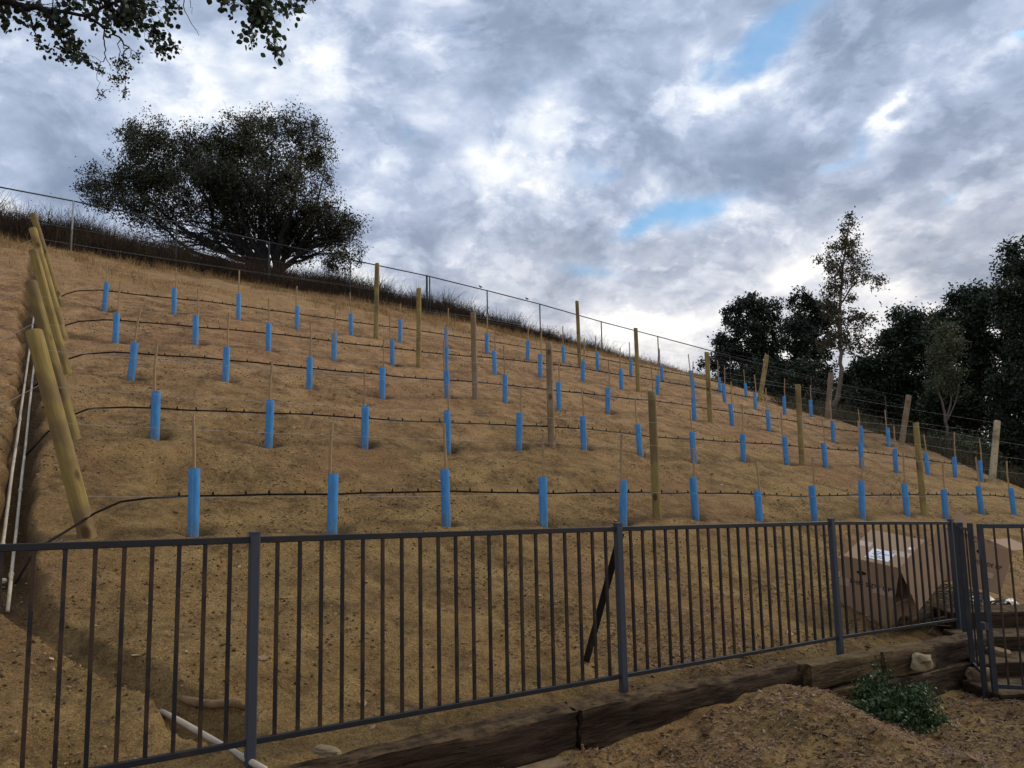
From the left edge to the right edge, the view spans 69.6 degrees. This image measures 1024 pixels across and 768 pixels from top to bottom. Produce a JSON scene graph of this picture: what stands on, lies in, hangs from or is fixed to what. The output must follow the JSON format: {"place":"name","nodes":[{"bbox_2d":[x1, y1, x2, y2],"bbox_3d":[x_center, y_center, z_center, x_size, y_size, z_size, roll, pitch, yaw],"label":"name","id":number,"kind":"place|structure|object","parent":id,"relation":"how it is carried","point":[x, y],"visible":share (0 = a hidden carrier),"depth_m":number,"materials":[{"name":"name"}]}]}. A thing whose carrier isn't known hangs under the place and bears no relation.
{"place":"outdoors","nodes":[
{"label":"outdoors","id":0,"kind":"place"},
{"bbox_2d":[0,0,315,101],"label":"overhanging tree","id":1,"kind":"object","parent":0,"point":[124,14],"visible":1,"depth_m":5.89,"materials":[{"name":"green plant"}]},
{"bbox_2d":[0,239,1023,767],"bbox_3d":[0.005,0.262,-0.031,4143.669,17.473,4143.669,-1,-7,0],"label":"hillside ground","id":2,"kind":"structure","parent":0,"point":[564,467],"depth_m":8.15,"materials":[{"name":"soil"}]},
{"bbox_2d":[0,316,33,582],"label":"white pipe","id":3,"kind":"object","parent":2,"relation":"on","point":[4,580],"visible":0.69,"depth_m":7.66,"materials":[{"name":"plastic"}]},
{"bbox_2d":[5,365,34,612],"bbox_3d":[-6.325,0.164,9.667,0.039,4.068,10.011,3,-8,-32],"label":"white pipe","id":4,"kind":"object","parent":2,"relation":"on","point":[11,572],"visible":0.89,"depth_m":6.89,"materials":[{"name":"plastic"}]},
{"bbox_2d":[30,213,63,306],"bbox_3d":[-9.379,-2.394,14.898,0.130,2.170,0.132,-17,3,-33],"label":"end post","id":5,"kind":"object","parent":2,"relation":"on","point":[35,220],"visible":0.58,"depth_m":14.86,"materials":[{"name":"brown wood"}]},
{"bbox_2d":[61,289,765,399],"bbox_3d":[-0.173,-0.738,20.668,22.058,1.625,0.269,3,-8,-33],"label":"drip hose","id":6,"kind":"object","parent":5,"relation":"attached to","point":[373,324],"visible":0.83,"depth_m":18.26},
{"bbox_2d":[29,227,68,338],"bbox_3d":[-7.984,-1.635,12.726,0.134,2.177,0.137,-16,2,-33],"label":"end post","id":7,"kind":"object","parent":2,"relation":"on","point":[35,238],"visible":0.64,"depth_m":12.68,"materials":[{"name":"brown wood"}]},
{"bbox_2d":[28,249,71,373],"bbox_3d":[-6.602,-0.915,10.574,0.134,2.080,0.138,-16,2,-33],"label":"end post","id":8,"kind":"object","parent":2,"relation":"on","point":[38,269],"visible":0.76,"depth_m":10.52,"materials":[{"name":"brown wood"}]},
{"bbox_2d":[24,280,80,439],"bbox_3d":[-5.231,-0.163,8.434,0.140,2.095,0.140,-16,2,-33],"label":"end post","id":9,"kind":"object","parent":2,"relation":"on","point":[37,305],"visible":0.7,"depth_m":8.39,"materials":[{"name":"brown wood"}]},
{"bbox_2d":[25,328,96,538],"bbox_3d":[-3.857,0.546,6.343,0.145,2.082,0.147,-15,2,-33],"label":"end post","id":10,"kind":"object","parent":2,"relation":"on","point":[73,482],"visible":0.87,"depth_m":6.29,"materials":[{"name":"brown wood"}]},
{"bbox_2d":[112,281,120,342],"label":"grow tube","id":11,"kind":"object","parent":2,"relation":"on","point":[116,325],"visible":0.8,"depth_m":13.18,"materials":[{"name":"blue plastic"}]},
{"bbox_2d":[127,306,141,380],"bbox_3d":[-5.693,-0.569,11.106,0.107,1.261,0.118,4,-8,-15],"label":"grow tube","id":12,"kind":"object","parent":2,"relation":"on","point":[132,361],"visible":0.9,"depth_m":11.04,"materials":[{"name":"blue plastic"}]},
{"bbox_2d":[150,343,160,440],"bbox_3d":[-4.337,0.137,8.969,0.106,1.301,0.104,-4,-7,19],"label":"grow tube","id":13,"kind":"object","parent":2,"relation":"on","point":[155,418],"visible":0.85,"depth_m":8.91,"materials":[{"name":"blue plastic"}]},
{"bbox_2d":[187,416,199,536],"bbox_3d":[-2.971,0.915,6.882,0.102,1.231,0.108,5,-11,-43],"label":"grow tube","id":14,"kind":"object","parent":2,"relation":"on","point":[193,501],"visible":0.88,"depth_m":6.83,"materials":[{"name":"blue plastic"}]},
{"bbox_2d":[192,289,198,345],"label":"grow tube","id":15,"kind":"object","parent":2,"relation":"on","point":[195,336],"visible":0.9,"depth_m":13.89,"materials":[{"name":"blue plastic"}]},
{"bbox_2d":[159,709,267,767],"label":"white pipe","id":16,"kind":"object","parent":2,"relation":"on","point":[253,763],"visible":0.79,"depth_m":4.01,"materials":[{"name":"plastic"}]},
{"bbox_2d":[177,694,257,709],"bbox_3d":[-1.754,1.883,4.336,0.544,0.085,0.059,-2,-7,10],"label":"exposed root","id":17,"kind":"object","parent":2,"relation":"on","point":[235,703],"visible":0.65,"depth_m":4.32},
{"bbox_2d":[69,95,373,275],"bbox_3d":[-11.544,-7.580,29.039,12.486,8.687,6.420,-1,-7,0],"label":"oak tree","id":18,"kind":"object","parent":2,"relation":"on","point":[228,186],"visible":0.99,"depth_m":28.43,"materials":[{"name":"green plant"}]},
{"bbox_2d":[222,313,229,382],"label":"grow tube","id":19,"kind":"object","parent":2,"relation":"on","point":[226,361],"visible":0.84,"depth_m":11.76,"materials":[{"name":"blue plastic"}]},
{"bbox_2d":[264,361,273,448],"bbox_3d":[-3.182,0.323,9.684,0.102,1.261,0.108,6,-10,-39],"label":"grow tube","id":20,"kind":"object","parent":2,"relation":"on","point":[269,425],"visible":0.87,"depth_m":9.63,"materials":[{"name":"blue plastic"}]},
{"bbox_2d":[306,324,312,389],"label":"grow tube","id":21,"kind":"object","parent":2,"relation":"on","point":[309,378],"visible":0.89,"depth_m":12.48,"materials":[{"name":"blue plastic"}]},
{"bbox_2d":[312,744,340,756],"bbox_3d":[-0.966,1.917,3.847,0.174,0.044,0.076,-4,-7,24],"label":"stone","id":22,"kind":"object","parent":2,"relation":"on","point":[325,750],"visible":1,"depth_m":3.82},
{"bbox_2d":[327,423,338,533],"bbox_3d":[-1.843,1.033,7.583,0.108,1.261,0.102,2,-9,-18],"label":"grow tube","id":23,"kind":"object","parent":2,"relation":"on","point":[332,512],"visible":0.77,"depth_m":7.53,"materials":[{"name":"blue plastic"}]},
{"bbox_2d":[361,368,368,448],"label":"grow tube","id":24,"kind":"object","parent":2,"relation":"on","point":[364,426],"visible":0.91,"depth_m":10.32,"materials":[{"name":"blue plastic"}]},
{"bbox_2d":[0,183,742,388],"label":"dry brush","id":25,"kind":"object","parent":2,"relation":"on","point":[332,282],"depth_m":24.18,"materials":[{"name":"plant"}]},
{"bbox_2d":[373,263,378,338],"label":"line post","id":26,"kind":"object","parent":2,"relation":"on","point":[376,302],"visible":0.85,"depth_m":18.64,"materials":[{"name":"brown wood"}]},
{"bbox_2d":[379,339,384,398],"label":"grow tube","id":27,"kind":"object","parent":2,"relation":"on","point":[381,384],"visible":0.84,"depth_m":13.17,"materials":[{"name":"blue plastic"}]},
{"bbox_2d":[0,232,781,399],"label":"dry grass","id":28,"kind":"structure","parent":2,"relation":"on","point":[345,298],"depth_m":23.08,"materials":[{"name":"plant"}]},
{"bbox_2d":[416,288,420,367],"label":"line post","id":29,"kind":"object","parent":2,"relation":"on","point":[418,332],"visible":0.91,"depth_m":16.41,"materials":[{"name":"brown wood"}]},
{"bbox_2d":[279,703,578,767],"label":"retaining timber","id":30,"kind":"object","parent":2,"relation":"on","point":[529,736],"visible":1,"depth_m":4.25,"materials":[{"name":"wood"}]},
{"bbox_2d":[0,186,887,423],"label":"chain link fence","id":31,"kind":"object","parent":2,"relation":"on","point":[269,253],"visible":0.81,"depth_m":25.72,"materials":[{"name":"metal"}]},
{"bbox_2d":[440,423,450,526],"bbox_3d":[-0.755,1.071,8.286,0.102,1.261,0.108,-8,-10,35],"label":"grow tube","id":32,"kind":"object","parent":2,"relation":"on","point":[445,497],"visible":0.92,"depth_m":8.22,"materials":[{"name":"blue plastic"}]},
{"bbox_2d":[444,383,450,453],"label":"grow tube","id":33,"kind":"object","parent":2,"relation":"on","point":[447,418],"visible":0.76,"depth_m":11.01,"materials":[{"name":"blue plastic"}]},
{"bbox_2d":[2,360,897,764],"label":"dead leaves","id":34,"kind":"object","parent":2,"relation":"on","point":[416,576],"visible":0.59,"depth_m":6.39,"materials":[{"name":"brown plant"}]},
{"bbox_2d":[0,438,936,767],"bbox_3d":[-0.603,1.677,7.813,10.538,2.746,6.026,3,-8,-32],"label":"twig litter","id":35,"kind":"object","parent":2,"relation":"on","point":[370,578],"visible":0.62,"depth_m":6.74,"materials":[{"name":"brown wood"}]},
{"bbox_2d":[470,312,477,399],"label":"line post","id":36,"kind":"object","parent":2,"relation":"on","point":[474,358],"visible":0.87,"depth_m":14.26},
{"bbox_2d":[0,518,961,767],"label":"picket fence","id":37,"kind":"object","parent":2,"relation":"on","point":[251,739],"visible":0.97,"depth_m":4.65,"materials":[{"name":"metal"}]},
{"bbox_2d":[46,498,937,756],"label":"chopped twigs","id":38,"kind":"object","parent":2,"relation":"on","point":[678,650],"visible":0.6,"depth_m":6.38,"materials":[{"name":"brown wood"}]},
{"bbox_2d":[0,279,1021,616],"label":"soil debris","id":39,"kind":"object","parent":2,"relation":"on","point":[452,453],"visible":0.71,"depth_m":12.74,"materials":[{"name":"soil"}]},
{"bbox_2d":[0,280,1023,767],"bbox_3d":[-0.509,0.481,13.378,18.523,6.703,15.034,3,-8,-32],"label":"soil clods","id":40,"kind":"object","parent":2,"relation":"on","point":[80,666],"visible":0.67,"depth_m":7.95,"materials":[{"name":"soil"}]},
{"bbox_2d":[516,385,522,450],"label":"grow tube","id":41,"kind":"object","parent":2,"relation":"on","point":[519,422],"visible":0.94,"depth_m":11.71,"materials":[{"name":"blue plastic"}]},
{"bbox_2d":[538,433,547,527],"bbox_3d":[0.376,1.218,8.973,0.106,1.230,0.104,-1,-7,-3],"label":"grow tube","id":42,"kind":"object","parent":2,"relation":"on","point":[543,506],"visible":0.87,"depth_m":8.91,"materials":[{"name":"blue plastic"}]},
{"bbox_2d":[517,756,570,767],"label":"edging block","id":43,"kind":"structure","parent":2,"relation":"on","point":[557,762],"depth_m":4.36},
{"bbox_2d":[546,342,554,447],"bbox_3d":[0.632,0.283,12.143,0.118,1.977,0.120,2,-8,-25],"label":"line post","id":44,"kind":"object","parent":2,"relation":"on","point":[550,403],"visible":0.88,"depth_m":12.11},
{"bbox_2d":[25,404,996,477],"bbox_3d":[3.848,1.375,14.144,22.056,1.361,0.269,3,-8,-33],"label":"drip hose","id":45,"kind":"object","parent":44,"relation":"attached to","point":[243,411],"visible":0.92,"depth_m":10.76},
{"bbox_2d":[575,301,581,365],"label":"line post","id":46,"kind":"object","parent":2,"relation":"on","point":[578,332],"visible":0.84,"depth_m":22.04,"materials":[{"name":"brown wood"}]},
{"bbox_2d":[580,390,586,450],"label":"grow tube","id":47,"kind":"object","parent":2,"relation":"on","point":[583,435],"visible":0.87,"depth_m":12.41,"materials":[{"name":"blue plastic"}]},
{"bbox_2d":[584,533,623,662],"bbox_3d":[0.685,1.664,5.603,0.045,1.092,0.552,3,-8,-31],"label":"flat bar","id":48,"kind":"object","parent":2,"relation":"on","point":[599,613],"visible":0.46,"depth_m":5.61,"materials":[{"name":"paint"}]},
{"bbox_2d":[619,434,626,525],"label":"grow tube","id":49,"kind":"object","parent":2,"relation":"on","point":[623,503],"visible":0.77,"depth_m":9.58,"materials":[{"name":"blue plastic"}]},
{"bbox_2d":[634,328,640,391],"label":"line post","id":50,"kind":"object","parent":2,"relation":"on","point":[637,368],"visible":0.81,"depth_m":19.84,"materials":[{"name":"brown wood"}]},
{"bbox_2d":[635,399,642,456],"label":"grow tube","id":51,"kind":"object","parent":2,"relation":"on","point":[638,439],"visible":0.81,"depth_m":13.08,"materials":[{"name":"blue plastic"}]},
{"bbox_2d":[648,391,661,519],"bbox_3d":[1.940,1.075,9.997,0.122,1.968,0.118,0,-7,-10],"label":"line post","id":52,"kind":"object","parent":2,"relation":"on","point":[655,473],"visible":0.88,"depth_m":9.96,"materials":[{"name":"brown wood"}]},
{"bbox_2d":[14,488,1023,583],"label":"drip hose","id":53,"kind":"object","parent":52,"relation":"attached to","point":[129,500],"visible":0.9,"depth_m":8.00,"materials":[{"name":"rubber"}]},
{"bbox_2d":[48,350,1018,444],"bbox_3d":[5.345,0.765,12.181,22.242,1.114,0.063,3,-8,-32],"label":"trellis wire","id":54,"kind":"object","parent":52,"relation":"attached to","point":[471,386],"visible":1,"depth_m":8.29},
{"bbox_2d":[68,388,1023,459],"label":"trellis wire","id":55,"kind":"object","parent":52,"relation":"attached to","point":[481,414],"visible":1,"depth_m":8.33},
{"bbox_2d":[81,424,1019,473],"bbox_3d":[5.334,1.362,12.096,21.850,1.058,0.063,3,-8,-32],"label":"trellis wire","id":56,"kind":"object","parent":52,"relation":"attached to","point":[492,441],"visible":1,"depth_m":8.41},
{"bbox_2d":[563,661,802,749],"bbox_3d":[1.327,2.279,5.310,2.332,0.296,0.243,6,-10,-34],"label":"retaining timber","id":57,"kind":"object","parent":2,"relation":"on","point":[608,719],"visible":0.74,"depth_m":5.00,"materials":[{"name":"wood"}]},
{"bbox_2d":[689,445,699,520],"bbox_3d":[2.549,1.439,10.343,0.105,1.151,0.106,-6,-7,23],"label":"grow tube","id":58,"kind":"object","parent":2,"relation":"on","point":[694,498],"visible":0.92,"depth_m":10.29,"materials":[{"name":"blue plastic"}]},
{"bbox_2d":[704,352,712,422],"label":"line post","id":59,"kind":"object","parent":2,"relation":"on","point":[708,391],"visible":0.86,"depth_m":17.66,"materials":[{"name":"brown wood"}]},
{"bbox_2d":[33,351,905,441],"bbox_3d":[2.515,0.588,16.312,22.058,1.305,0.273,3,-8,-33],"label":"drip hose","id":60,"kind":"object","parent":59,"relation":"attached to","point":[269,363],"visible":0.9,"depth_m":13.39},
{"bbox_2d":[693,290,792,386],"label":"evergreen tree","id":61,"kind":"object","parent":2,"relation":"on","point":[758,325],"visible":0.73,"depth_m":43.85,"materials":[{"name":"green plant"}]},
{"bbox_2d":[754,461,762,521],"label":"grow tube","id":62,"kind":"object","parent":2,"relation":"on","point":[758,507],"visible":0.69,"depth_m":11.00,"materials":[{"name":"blue plastic"}]},
{"bbox_2d":[728,349,794,396],"bbox_3d":[12.972,-0.013,38.267,3.272,3.861,3.465,-5,-8,32],"label":"scrub bush","id":63,"kind":"object","parent":2,"relation":"on","point":[775,360],"visible":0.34,"depth_m":37.97,"materials":[{"name":"green plant"}]},
{"bbox_2d":[757,354,768,401],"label":"end post","id":64,"kind":"object","parent":2,"relation":"on","point":[763,377],"visible":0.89,"depth_m":26.34,"materials":[{"name":"brown wood"}]},
{"bbox_2d":[502,676,1023,767],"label":"wood mulch","id":65,"kind":"object","parent":2,"relation":"on","point":[850,748],"visible":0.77,"depth_m":4.81,"materials":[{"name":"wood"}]},
{"bbox_2d":[751,354,844,400],"bbox_3d":[14.278,0.227,36.999,4.735,3.858,4.152,-1,-7,0],"label":"scrub bush","id":66,"kind":"object","parent":2,"relation":"on","point":[808,367],"visible":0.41,"depth_m":36.78,"materials":[{"name":"green plant"}]},
{"bbox_2d":[795,384,804,465],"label":"line post","id":67,"kind":"object","parent":2,"relation":"on","point":[799,425],"visible":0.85,"depth_m":15.50,"materials":[{"name":"brown wood"}]},
{"bbox_2d":[769,285,843,399],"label":"evergreen tree","id":68,"kind":"object","parent":2,"relation":"on","point":[804,330],"visible":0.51,"depth_m":40.19,"materials":[{"name":"green plant"}]},
{"bbox_2d":[808,457,817,521],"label":"grow tube","id":69,"kind":"object","parent":2,"relation":"on","point":[813,503],"visible":0.81,"depth_m":11.69,"materials":[{"name":"blue plastic"}]},
{"bbox_2d":[825,372,833,419],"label":"end post","id":70,"kind":"object","parent":2,"relation":"on","point":[829,396],"visible":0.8,"depth_m":24.24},
{"bbox_2d":[65,318,824,410],"bbox_3d":[1.178,-0.074,18.479,22.059,1.352,0.269,3,-8,-33],"label":"drip hose","id":71,"kind":"object","parent":70,"relation":"attached to","point":[398,348],"visible":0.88,"depth_m":15.90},
{"bbox_2d":[801,383,869,414],"bbox_3d":[14.223,0.997,33.085,3.489,2.150,3.115,-1,-7,0],"label":"scrub bush","id":72,"kind":"object","parent":2,"relation":"on","point":[846,394],"visible":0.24,"depth_m":32.49,"materials":[{"name":"green plant"}]},
{"bbox_2d":[810,206,889,407],"bbox_3d":[13.830,-2.777,29.814,3.186,9.301,2.566,-2,-7,11],"label":"slender tree","id":73,"kind":"object","parent":2,"relation":"on","point":[842,336],"visible":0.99,"depth_m":30.00,"materials":[{"name":"green plant"}]},
{"bbox_2d":[824,678,887,700],"bbox_3d":[2.688,2.606,6.106,1.317,0.224,0.207,6,-10,-34],"label":"retaining timber","id":74,"kind":"object","parent":2,"relation":"on","point":[842,689],"visible":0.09,"depth_m":6.06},
{"bbox_2d":[793,649,882,689],"bbox_3d":[2.737,2.399,6.191,1.044,0.221,0.207,7,-10,-34],"label":"retaining timber","id":75,"kind":"object","parent":74,"relation":"on","point":[827,671],"visible":0.87,"depth_m":6.06,"materials":[{"name":"wood"}]},
{"bbox_2d":[858,457,865,520],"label":"grow tube","id":76,"kind":"object","parent":2,"relation":"on","point":[861,497],"visible":0.91,"depth_m":12.37,"materials":[{"name":"blue plastic"}]},
{"bbox_2d":[837,529,940,627],"bbox_3d":[4.199,2.191,8.295,0.927,1.044,0.856,4,-8,-37],"label":"cardboard box","id":77,"kind":"object","parent":2,"relation":"on","point":[880,576],"visible":0.57,"depth_m":8.11,"materials":[{"name":"cardboard"}]},
{"bbox_2d":[832,296,953,433],"bbox_3d":[18.786,0.282,36.235,6.440,9.046,5.123,-1,-7,0],"label":"evergreen tree","id":78,"kind":"object","parent":2,"relation":"on","point":[891,370],"visible":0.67,"depth_m":35.77,"materials":[{"name":"green plant"}]},
{"bbox_2d":[765,392,1023,488],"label":"roadside weeds","id":79,"kind":"object","parent":2,"relation":"on","point":[852,417],"visible":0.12,"depth_m":24.01,"materials":[{"name":"plant"}]},
{"bbox_2d":[844,656,963,735],"bbox_3d":[2.885,2.391,5.665,0.988,0.496,0.789,3,-8,-32],"label":"green shrub","id":80,"kind":"object","parent":2,"relation":"on","point":[910,709],"visible":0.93,"depth_m":5.53,"materials":[{"name":"green plant"}]},
{"bbox_2d":[899,395,911,444],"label":"end post","id":81,"kind":"object","parent":2,"relation":"on","point":[904,424],"visible":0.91,"depth_m":22.06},
{"bbox_2d":[901,453,910,516],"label":"grow tube","id":82,"kind":"object","parent":2,"relation":"on","point":[905,499],"visible":0.85,"depth_m":13.10,"materials":[{"name":"blue plastic"}]},
{"bbox_2d":[898,605,941,625],"bbox_3d":[4.701,2.640,8.407,1.249,0.112,0.210,7,-11,-40],"label":"retaining timber","id":83,"kind":"object","parent":2,"relation":"on","point":[914,617],"visible":0.32,"depth_m":8.12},
{"bbox_2d":[913,422,927,516],"bbox_3d":[7.477,1.669,13.474,0.111,1.948,0.110,-5,-8,24],"label":"line post","id":84,"kind":"object","parent":2,"relation":"on","point":[920,477],"visible":0.84,"depth_m":13.45,"materials":[{"name":"brown wood"}]},
{"bbox_2d":[888,661,972,697],"bbox_3d":[4.063,2.801,7.008,2.009,0.255,0.220,8,-11,-34],"label":"retaining timber","id":85,"kind":"object","parent":2,"relation":"on","point":[950,677],"visible":0.31,"depth_m":6.85,"materials":[{"name":"wood"}]},
{"bbox_2d":[865,642,936,677],"bbox_3d":[3.547,2.513,6.723,0.906,0.234,0.210,8,-11,-34],"label":"retaining timber","id":86,"kind":"object","parent":85,"relation":"on","point":[898,656],"visible":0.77,"depth_m":6.59,"materials":[{"name":"wood"}]},
{"bbox_2d":[910,652,933,671],"bbox_3d":[3.662,2.475,6.564,0.174,0.150,0.251,-7,-9,40],"label":"stone","id":87,"kind":"object","parent":86,"relation":"on","point":[920,662],"visible":1,"depth_m":6.49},
{"bbox_2d":[919,631,986,668],"bbox_3d":[4.398,2.642,7.320,1.221,0.267,0.228,9,-11,-36],"label":"retaining timber","id":88,"kind":"object","parent":85,"relation":"on","point":[952,649],"visible":0.62,"depth_m":7.15,"materials":[{"name":"wood"}]},
{"bbox_2d":[867,580,1005,635],"bbox_3d":[5.355,2.666,8.924,3.667,0.712,1.541,3,-8,-30],"label":"brush pile","id":89,"kind":"object","parent":2,"relation":"on","point":[941,595],"visible":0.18,"depth_m":8.82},
{"bbox_2d":[940,462,948,518],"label":"grow tube","id":90,"kind":"object","parent":2,"relation":"on","point":[944,502],"visible":0.83,"depth_m":13.75,"materials":[{"name":"blue plastic"}]},
{"bbox_2d":[916,313,977,438],"bbox_3d":[16.083,0.396,27.121,1.989,6.155,1.894,-1,-7,0],"label":"sapling","id":91,"kind":"object","parent":2,"relation":"on","point":[950,346],"visible":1,"depth_m":27.10,"materials":[{"name":"green plant"}]},
{"bbox_2d":[912,276,1022,449],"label":"evergreen tree","id":92,"kind":"object","parent":2,"relation":"on","point":[971,305],"visible":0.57,"depth_m":30.68,"materials":[{"name":"green plant"}]},
{"bbox_2d":[927,426,1011,463],"bbox_3d":[15.623,2.422,25.868,3.501,1.918,2.774,-1,-7,0],"label":"scrub bush","id":93,"kind":"object","parent":2,"relation":"on","point":[972,446],"visible":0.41,"depth_m":25.64,"materials":[{"name":"green plant"}]},
{"bbox_2d":[953,522,987,698],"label":"gate side panel","id":94,"kind":"structure","parent":2,"relation":"on","point":[959,529],"depth_m":7.12,"materials":[{"name":"paint"}]},
{"bbox_2d":[919,413,1022,477],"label":"bush","id":95,"kind":"object","parent":2,"relation":"on","point":[1003,449],"visible":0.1,"depth_m":38.29,"materials":[{"name":"green plant"}]},
{"bbox_2d":[933,604,1023,628],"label":"garden step","id":96,"kind":"object","parent":2,"relation":"on","point":[1009,616],"visible":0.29,"depth_m":8.04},
{"bbox_2d":[975,457,984,514],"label":"grow tube","id":97,"kind":"object","parent":2,"relation":"on","point":[979,496],"visible":0.84,"depth_m":14.48,"materials":[{"name":"blue plastic"}]},
{"bbox_2d":[942,627,1023,650],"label":"garden step","id":98,"kind":"object","parent":2,"relation":"on","point":[1011,639],"visible":0.3,"depth_m":7.60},
{"bbox_2d":[948,593,1017,604],"bbox_3d":[5.843,2.694,9.070,1.007,0.250,0.559,9,-11,-28],"label":"black sheet","id":99,"kind":"object","parent":2,"relation":"on","point":[1007,601],"visible":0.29,"depth_m":9.05,"materials":[{"name":"plastic"}]},
{"bbox_2d":[930,510,1022,593],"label":"cardboard box","id":100,"kind":"object","parent":99,"relation":"on","point":[1002,553],"visible":0.4,"depth_m":8.81,"materials":[{"name":"brown"}]},
{"bbox_2d":[962,676,1023,700],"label":"garden step","id":101,"kind":"object","parent":2,"relation":"on","point":[971,686],"visible":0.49,"depth_m":6.82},
{"bbox_2d":[988,420,1000,480],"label":"end post","id":102,"kind":"object","parent":2,"relation":"on","point":[994,448],"visible":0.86,"depth_m":19.84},
{"bbox_2d":[967,651,1023,677],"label":"garden step","id":103,"kind":"object","parent":2,"relation":"on","point":[1014,666],"visible":0.15,"depth_m":7.11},
{"bbox_2d":[973,524,1023,693],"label":"metal gate","id":104,"kind":"structure","parent":2,"relation":"on","point":[986,625],"depth_m":6.62,"materials":[{"name":"metal"}]},
{"bbox_2d":[974,234,1023,477],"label":"evergreen tree","id":105,"kind":"object","parent":2,"relation":"on","point":[1008,302],"visible":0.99,"depth_m":27.05,"materials":[{"name":"green plant"}]},
{"bbox_2d":[1006,461,1016,515],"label":"grow tube","id":106,"kind":"object","parent":2,"relation":"on","point":[1012,501],"visible":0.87,"depth_m":15.17,"materials":[{"name":"blue plastic"}]},
{"bbox_2d":[0,0,1023,442],"label":"sky","id":107,"kind":"structure","parent":0,"point":[650,165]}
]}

